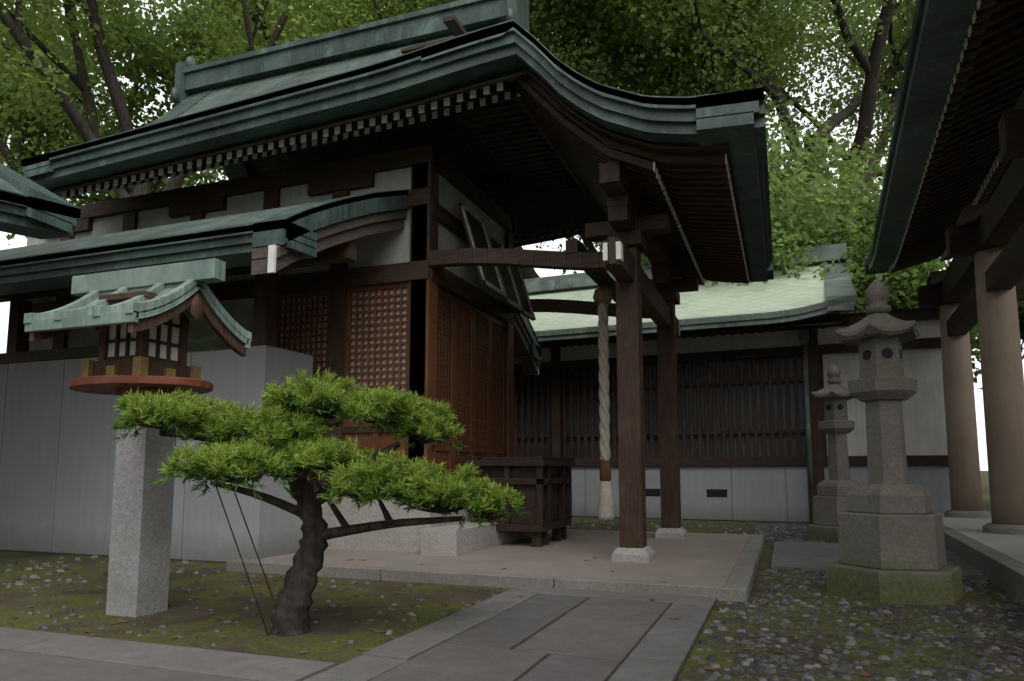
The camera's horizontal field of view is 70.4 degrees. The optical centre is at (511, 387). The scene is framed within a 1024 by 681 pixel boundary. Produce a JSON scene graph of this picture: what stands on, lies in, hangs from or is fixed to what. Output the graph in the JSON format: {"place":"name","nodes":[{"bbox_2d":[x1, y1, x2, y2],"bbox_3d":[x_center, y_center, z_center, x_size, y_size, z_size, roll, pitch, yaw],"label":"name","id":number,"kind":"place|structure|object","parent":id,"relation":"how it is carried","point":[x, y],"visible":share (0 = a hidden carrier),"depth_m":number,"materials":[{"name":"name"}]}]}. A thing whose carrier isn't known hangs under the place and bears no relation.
{"place":"outdoors","nodes":[
{"label":"outdoors","id":0,"kind":"place"},
{"bbox_2d":[0,163,80,238],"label":"building roof","id":1,"kind":"structure","parent":0,"point":[29,208],"depth_m":5.79,"materials":[{"name":"green metal"}]},
{"bbox_2d":[303,586,717,680],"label":"stone path","id":2,"kind":"structure","parent":0,"point":[544,634],"depth_m":3.73,"materials":[{"name":"stone"}]},
{"bbox_2d":[0,471,1023,680],"bbox_3d":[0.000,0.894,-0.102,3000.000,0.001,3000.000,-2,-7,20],"label":"ground","id":3,"kind":"structure","parent":0,"point":[188,622],"depth_m":4.46,"materials":[{"name":"green plant"}]},
{"bbox_2d":[23,258,251,616],"bbox_3d":[-2.474,0.368,4.775,1.260,2.350,1.020,-2,-7,20],"label":"wooden lantern","id":4,"kind":"object","parent":3,"relation":"on","point":[154,325],"visible":0.97,"depth_m":4.64,"materials":[{"name":"stone"}]},
{"bbox_2d":[0,0,288,244],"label":"tree","id":5,"kind":"object","parent":3,"relation":"on","point":[154,58],"visible":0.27,"depth_m":26.31,"materials":[{"name":"green plant"}]},
{"bbox_2d":[0,273,312,562],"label":"wall","id":6,"kind":"structure","parent":3,"relation":"on","point":[57,452],"depth_m":7.83,"materials":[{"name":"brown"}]},
{"bbox_2d":[0,0,320,198],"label":"maple tree","id":7,"kind":"object","parent":3,"relation":"on","point":[24,39],"visible":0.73,"depth_m":17.48,"materials":[{"name":"green plant"}]},
{"bbox_2d":[0,627,333,680],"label":"stone path","id":8,"kind":"structure","parent":3,"relation":"on","point":[29,655],"depth_m":3.33,"materials":[{"name":"stone"}]},
{"bbox_2d":[110,368,530,635],"bbox_3d":[-1.137,0.695,4.129,2.512,1.680,1.038,0,-7,4],"label":"garden pine","id":9,"kind":"object","parent":3,"relation":"on","point":[293,449],"visible":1,"depth_m":4.05,"materials":[{"name":"green plant"}]},
{"bbox_2d":[142,0,628,278],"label":"tree","id":10,"kind":"object","parent":3,"relation":"on","point":[528,273],"depth_m":36.67,"materials":[{"name":"green plant"}]},
{"bbox_2d":[0,0,773,562],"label":"shrine building","id":11,"kind":"structure","parent":3,"relation":"on","point":[386,198],"depth_m":7.83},
{"bbox_2d":[180,0,622,82],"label":"maple tree","id":12,"kind":"object","parent":3,"relation":"on","point":[359,14],"visible":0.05,"depth_m":24.04,"materials":[{"name":"green plant"}]},
{"bbox_2d":[226,529,764,601],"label":"stone platform","id":13,"kind":"structure","parent":3,"relation":"on","point":[720,567],"depth_m":6.25,"materials":[{"name":"grey stone"}]},
{"bbox_2d":[466,456,574,546],"bbox_3d":[0.134,1.291,8.396,0.900,0.965,1.260,-2,-7,20],"label":"offering box","id":14,"kind":"object","parent":13,"relation":"on","point":[543,484],"visible":0.85,"depth_m":7.91,"materials":[{"name":"brown wood"}]},
{"bbox_2d":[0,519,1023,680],"bbox_3d":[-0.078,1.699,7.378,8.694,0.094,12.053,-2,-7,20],"label":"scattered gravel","id":15,"kind":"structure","parent":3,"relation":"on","point":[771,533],"depth_m":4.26,"materials":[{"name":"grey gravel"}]},
{"bbox_2d":[388,0,795,274],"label":"camphor tree","id":16,"kind":"object","parent":3,"relation":"on","point":[567,57],"visible":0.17,"depth_m":23.25,"materials":[{"name":"green plant"}]},
{"bbox_2d":[529,0,859,150],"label":"tree","id":17,"kind":"object","parent":3,"relation":"on","point":[622,33],"visible":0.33,"depth_m":22.84,"materials":[{"name":"green plant"}]},
{"bbox_2d":[530,0,915,199],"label":"camphor tree","id":18,"kind":"object","parent":3,"relation":"on","point":[869,95],"visible":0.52,"depth_m":22.80,"materials":[{"name":"green plant"}]},
{"bbox_2d":[514,243,950,523],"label":"corridor building","id":19,"kind":"structure","parent":3,"relation":"on","point":[756,361],"depth_m":13.05,"materials":[{"name":"brown wood"}]},
{"bbox_2d":[604,99,950,286],"bbox_3d":[6.311,-1.924,17.378,8.382,10.309,9.970,-2,-7,20],"label":"camphor tree","id":20,"kind":"object","parent":3,"relation":"on","point":[789,189],"visible":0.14,"depth_m":15.68,"materials":[{"name":"green plant"}]},
{"bbox_2d":[807,364,859,542],"bbox_3d":[4.217,0.853,9.384,0.853,2.349,0.893,-2,-7,20],"label":"stone lantern","id":21,"kind":"object","parent":3,"relation":"on","point":[836,425],"visible":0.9,"depth_m":9.26,"materials":[{"name":"stone"}]},
{"bbox_2d":[835,0,916,103],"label":"tree","id":22,"kind":"object","parent":3,"relation":"on","point":[874,33],"visible":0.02,"depth_m":34.18,"materials":[{"name":"green plant"}]},
{"bbox_2d":[771,541,984,577],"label":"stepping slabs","id":23,"kind":"structure","parent":3,"relation":"on","point":[805,556],"depth_m":7.28,"materials":[{"name":"stone"}]},
{"bbox_2d":[827,279,963,604],"bbox_3d":[2.795,0.367,5.429,0.915,2.420,0.890,-2,-7,20],"label":"stone lantern","id":24,"kind":"object","parent":3,"relation":"on","point":[891,540],"visible":0.99,"depth_m":5.25,"materials":[{"name":"stone"}]},
{"bbox_2d":[780,182,1023,389],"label":"tree behind corridor","id":25,"kind":"object","parent":3,"relation":"on","point":[903,285],"visible":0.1,"depth_m":14.41,"materials":[{"name":"green plant"}]},
{"bbox_2d":[1018,309,1023,359],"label":"tree","id":26,"kind":"object","parent":3,"relation":"on","point":[1021,326],"visible":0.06,"depth_m":16.44,"materials":[{"name":"green plant"}]},
{"bbox_2d":[0,0,1023,470],"label":"sky","id":27,"kind":"structure","parent":0,"point":[16,242],"materials":[{"name":"white"}]},
{"bbox_2d":[864,0,1023,604],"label":"hall building","id":28,"kind":"structure","parent":0,"point":[953,184],"depth_m":8.09,"materials":[{"name":"wood"}]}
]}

